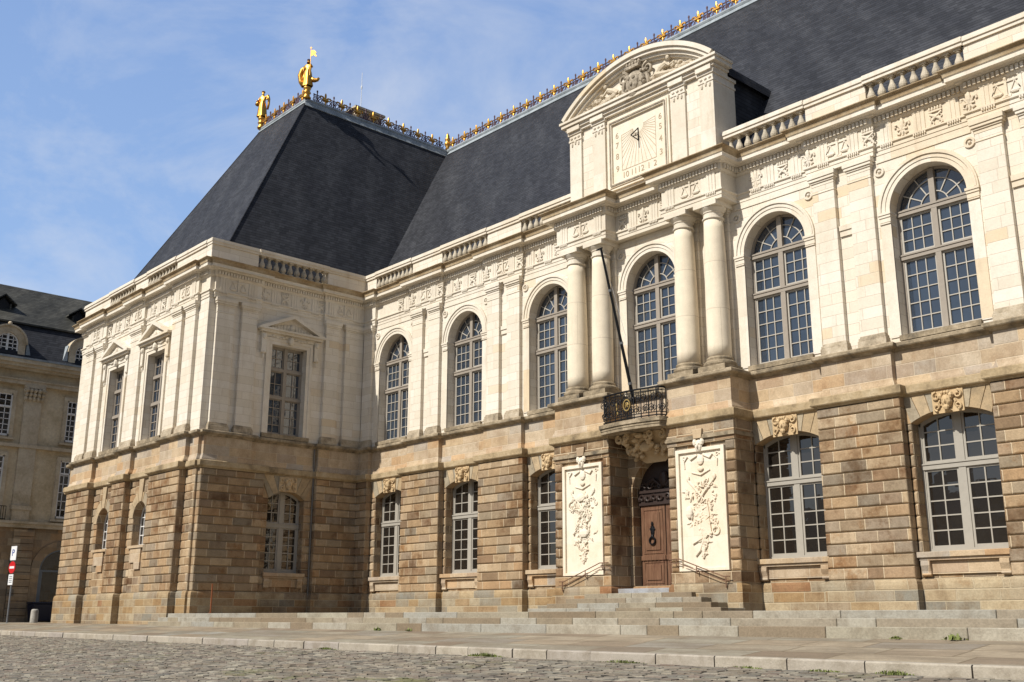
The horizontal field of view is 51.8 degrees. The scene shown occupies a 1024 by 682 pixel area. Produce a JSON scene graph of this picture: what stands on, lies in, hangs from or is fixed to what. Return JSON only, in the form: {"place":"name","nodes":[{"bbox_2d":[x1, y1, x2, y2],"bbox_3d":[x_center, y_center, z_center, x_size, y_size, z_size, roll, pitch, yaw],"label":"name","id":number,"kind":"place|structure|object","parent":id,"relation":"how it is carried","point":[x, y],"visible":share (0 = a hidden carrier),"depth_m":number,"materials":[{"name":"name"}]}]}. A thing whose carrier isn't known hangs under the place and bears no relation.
{"place":"outdoors","nodes":[
{"label":"outdoors","id":0,"kind":"place"},
{"bbox_2d":[0,0,740,301],"label":"sky","id":1,"kind":"structure","parent":0,"point":[118,118],"materials":[{"name":"blue"}]},
{"bbox_2d":[0,635,1023,681],"bbox_3d":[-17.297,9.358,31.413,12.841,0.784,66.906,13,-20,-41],"label":"cobblestones","id":2,"kind":"structure","parent":0,"point":[120,660],"depth_m":21.19,"materials":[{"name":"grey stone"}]},
{"bbox_2d":[464,652,509,657],"bbox_3d":[-0.534,6.785,22.838,0.237,0.097,1.940,13,-20,-41],"label":"weed","id":3,"kind":"object","parent":2,"relation":"on","point":[486,654],"visible":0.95,"depth_m":22.84,"materials":[{"name":"green plant"}]},
{"bbox_2d":[0,630,1023,679],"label":"kerb","id":4,"kind":"structure","parent":2,"relation":"on","point":[1004,672],"depth_m":19.92,"materials":[{"name":"stone"}]},
{"bbox_2d":[600,660,644,663],"bbox_3d":[2.159,6.058,19.956,0.180,0.063,1.367,13,-20,-41],"label":"weed","id":5,"kind":"object","parent":2,"relation":"on","point":[620,661],"visible":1,"depth_m":20.00,"materials":[{"name":"green plant"}]},
{"bbox_2d":[733,666,762,668],"bbox_3d":[3.981,5.572,18.046,0.205,0.048,1.279,13,-20,-41],"label":"weed","id":6,"kind":"object","parent":2,"relation":"on","point":[751,667],"visible":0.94,"depth_m":17.90,"materials":[{"name":"green plant"}]},
{"bbox_2d":[804,669,843,672],"bbox_3d":[4.961,5.297,16.985,0.226,0.050,1.054,13,-20,-41],"label":"weed","id":7,"kind":"object","parent":2,"relation":"on","point":[820,670],"visible":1,"depth_m":16.93,"materials":[{"name":"green plant"}]},
{"bbox_2d":[875,670,918,675],"bbox_3d":[5.797,5.050,16.094,0.197,0.082,0.866,13,-20,-41],"label":"weed","id":8,"kind":"object","parent":2,"relation":"on","point":[893,672],"visible":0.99,"depth_m":16.03,"materials":[{"name":"green plant"}]},
{"bbox_2d":[0,622,1023,665],"bbox_3d":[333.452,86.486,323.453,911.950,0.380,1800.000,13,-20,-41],"label":"pavement","id":9,"kind":"structure","parent":0,"point":[968,652],"depth_m":21.83,"materials":[{"name":"beige stone"}]},
{"bbox_2d":[6,546,17,622],"bbox_3d":[-26.320,12.790,55.397,0.620,4.000,0.130,-10,-18,35],"label":"road sign","id":10,"kind":"object","parent":9,"relation":"on","point":[12,566],"visible":0.99,"depth_m":55.52,"materials":[{"name":"white metal"}]},
{"bbox_2d":[30,609,38,622],"bbox_3d":[-25.558,14.738,56.435,0.410,0.765,0.416,13,-20,-41],"label":"bollard","id":11,"kind":"object","parent":9,"relation":"on","point":[34,616],"visible":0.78,"depth_m":56.30,"materials":[{"name":"stone"}]},
{"bbox_2d":[26,602,52,621],"bbox_3d":[-27.953,16.092,62.491,1.320,1.220,1.200,13,-20,-41],"label":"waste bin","id":12,"kind":"object","parent":9,"relation":"on","point":[45,610],"visible":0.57,"depth_m":62.17,"materials":[{"name":"black plastic"}]},
{"bbox_2d":[0,284,91,621],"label":"old house","id":13,"kind":"structure","parent":9,"relation":"on","point":[41,346],"depth_m":64.98,"materials":[{"name":"stone"}]},
{"bbox_2d":[0,455,4,487],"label":"window","id":14,"kind":"structure","parent":13,"relation":"in","point":[1,456],"depth_m":63.50,"materials":[{"name":"white paint"}]},
{"bbox_2d":[0,392,12,435],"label":"window","id":15,"kind":"structure","parent":13,"relation":"in","point":[6,399],"depth_m":64.24,"materials":[{"name":"white paint"}]},
{"bbox_2d":[36,550,60,621],"label":"archway","id":16,"kind":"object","parent":13,"relation":"in","point":[49,567],"depth_m":64.02,"materials":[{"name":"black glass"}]},
{"bbox_2d":[55,461,69,518],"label":"window","id":17,"kind":"structure","parent":13,"relation":"in","point":[64,475],"depth_m":65.65,"materials":[{"name":"white paint"}]},
{"bbox_2d":[64,401,77,442],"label":"window","id":18,"kind":"structure","parent":13,"relation":"in","point":[72,406],"depth_m":66.78,"materials":[{"name":"white paint"}]},
{"bbox_2d":[50,0,1023,623],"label":"palace","id":19,"kind":"structure","parent":9,"relation":"on","point":[354,360],"depth_m":39.06,"materials":[{"name":"stone"}]},
{"bbox_2d":[102,513,108,548],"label":"window","id":20,"kind":"structure","parent":19,"relation":"in","point":[106,519],"depth_m":50.88,"materials":[{"name":"white paint"}]},
{"bbox_2d":[109,369,123,448],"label":"window","id":21,"kind":"structure","parent":19,"relation":"in","point":[119,380],"depth_m":52.35,"materials":[{"name":"beige paint"}]},
{"bbox_2d":[138,506,145,544],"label":"window","id":22,"kind":"structure","parent":19,"relation":"in","point":[142,523],"depth_m":47.87,"materials":[{"name":"white paint"}]},
{"bbox_2d":[148,353,163,437],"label":"window","id":23,"kind":"structure","parent":19,"relation":"in","point":[159,360],"depth_m":49.10,"materials":[{"name":"beige paint"}]},
{"bbox_2d":[255,91,269,129],"bbox_3d":[-14.535,-13.439,61.383,0.895,2.430,0.538,-3,-15,12],"label":"gilded statue","id":24,"kind":"object","parent":19,"relation":"on","point":[260,103],"visible":1,"depth_m":61.27,"materials":[{"name":"gold metal"}]},
{"bbox_2d":[264,492,299,572],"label":"window","id":25,"kind":"structure","parent":19,"relation":"in","point":[282,526],"depth_m":46.63,"materials":[{"name":"grey paint"}]},
{"bbox_2d":[267,346,302,436],"bbox_3d":[-10.391,2.320,47.897,1.800,4.060,0.135,13,-20,-41],"label":"window","id":26,"kind":"structure","parent":19,"relation":"in","point":[286,364],"depth_m":47.98,"materials":[{"name":"grey glass"}]},
{"bbox_2d":[298,47,319,99],"bbox_3d":[-11.198,-14.659,57.937,1.374,3.050,0.538,-7,-16,24],"label":"gilded statue","id":27,"kind":"object","parent":19,"relation":"on","point":[306,80],"visible":1,"depth_m":57.75,"materials":[{"name":"gold metal"}]},
{"bbox_2d":[380,490,401,576],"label":"window","id":28,"kind":"structure","parent":19,"relation":"in","point":[391,503],"depth_m":47.53,"materials":[{"name":"grey paint"}]},
{"bbox_2d":[384,335,408,439],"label":"window","id":29,"kind":"structure","parent":19,"relation":"in","point":[397,372],"depth_m":49.08,"materials":[{"name":"blue glass"}]},
{"bbox_2d":[451,479,478,573],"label":"window","id":30,"kind":"structure","parent":19,"relation":"in","point":[465,495],"depth_m":43.79,"materials":[{"name":"grey paint"}]},
{"bbox_2d":[453,313,481,425],"bbox_3d":[-1.730,1.194,45.209,0.170,4.970,2.320,13,-20,-41],"label":"window","id":31,"kind":"structure","parent":19,"relation":"in","point":[467,373],"depth_m":45.41,"materials":[{"name":"blue glass"}]},
{"bbox_2d":[537,469,557,569],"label":"window","id":32,"kind":"structure","parent":19,"relation":"in","point":[546,510],"depth_m":40.30,"materials":[{"name":"grey paint"}]},
{"bbox_2d":[535,286,567,408],"bbox_3d":[1.769,0.221,41.486,0.170,4.970,2.320,13,-20,-41],"label":"window","id":33,"kind":"structure","parent":19,"relation":"in","point":[551,320],"depth_m":41.74,"materials":[{"name":"blue glass"}]},
{"bbox_2d":[559,562,608,591],"bbox_3d":[2.494,8.131,36.316,0.173,0.935,2.340,13,-20,-41],"label":"handrail","id":34,"kind":"object","parent":19,"relation":"attached to","point":[562,585],"visible":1,"depth_m":36.25,"materials":[{"name":"metal"}]},
{"bbox_2d":[596,247,635,403],"bbox_3d":[3.575,-0.530,36.135,1.502,5.315,0.266,11,-18,-36],"label":"flagpole","id":35,"kind":"object","parent":19,"relation":"on","point":[618,329],"visible":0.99,"depth_m":36.05,"materials":[{"name":"black metal"}]},
{"bbox_2d":[632,253,676,388],"bbox_3d":[5.267,-0.751,37.764,0.170,4.970,2.320,13,-20,-41],"label":"window","id":36,"kind":"structure","parent":19,"relation":"in","point":[654,326],"depth_m":37.95,"materials":[{"name":"blue glass"}]},
{"bbox_2d":[638,459,673,585],"bbox_3d":[5.222,6.181,35.912,0.226,4.400,2.340,13,-20,-41],"label":"door","id":37,"kind":"structure","parent":19,"relation":"in","point":[654,499],"depth_m":36.17,"materials":[{"name":"brown wood"}]},
{"bbox_2d":[669,559,729,587],"bbox_3d":[5.845,7.200,32.752,0.173,0.935,2.340,13,-20,-41],"label":"handrail","id":38,"kind":"object","parent":19,"relation":"attached to","point":[676,563],"visible":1,"depth_m":32.69,"materials":[{"name":"metal"}]},
{"bbox_2d":[750,214,812,363],"bbox_3d":[8.766,-1.723,34.042,0.170,4.970,2.320,13,-20,-41],"label":"window","id":39,"kind":"structure","parent":19,"relation":"in","point":[783,328],"depth_m":34.14,"materials":[{"name":"blue glass"}]},
{"bbox_2d":[763,432,826,558],"bbox_3d":[8.771,4.717,32.365,0.135,3.840,2.290,13,-20,-41],"label":"window","id":40,"kind":"structure","parent":19,"relation":"in","point":[796,521],"depth_m":32.47,"materials":[{"name":"grey paint"}]},
{"bbox_2d":[895,165,981,333],"bbox_3d":[12.264,-2.695,30.320,0.170,4.970,2.320,13,-20,-41],"label":"window","id":41,"kind":"structure","parent":19,"relation":"in","point":[937,258],"depth_m":30.39,"materials":[{"name":"blue glass"}]},
{"bbox_2d":[918,409,1008,551],"bbox_3d":[12.269,3.745,28.642,0.135,3.840,2.290,13,-20,-41],"label":"window","id":42,"kind":"structure","parent":19,"relation":"in","point":[965,510],"depth_m":28.69,"materials":[{"name":"grey paint"}]},
{"bbox_2d":[148,609,1023,640],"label":"steps","id":43,"kind":"structure","parent":9,"relation":"on","point":[992,625],"depth_m":23.38,"materials":[{"name":"stone"}]},
{"bbox_2d":[210,584,212,612],"bbox_3d":[-11.942,10.238,41.909,0.120,1.170,0.120,13,-20,-41],"label":"rusty post","id":44,"kind":"object","parent":43,"relation":"on","point":[211,598],"visible":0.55,"depth_m":41.89,"materials":[{"name":"metal"}]},
{"bbox_2d":[941,633,967,639],"bbox_3d":[7.708,5.155,18.428,0.172,0.127,0.447,13,-20,-41],"label":"weed","id":45,"kind":"object","parent":9,"relation":"on","point":[953,637],"visible":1,"depth_m":18.40,"materials":[{"name":"green plant"}]},
{"label":"terrace","id":46,"kind":"structure","parent":0,"visible":0},
{"bbox_2d":[528,592,744,611],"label":"portal steps","id":47,"kind":"structure","parent":46,"relation":"on","point":[673,601],"depth_m":33.47,"materials":[{"name":"stone"}]},
{"bbox_2d":[618,588,668,592],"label":"threshold steps","id":48,"kind":"structure","parent":47,"relation":"on","point":[645,590],"depth_m":34.69,"materials":[{"name":"grey stone"}]}
]}

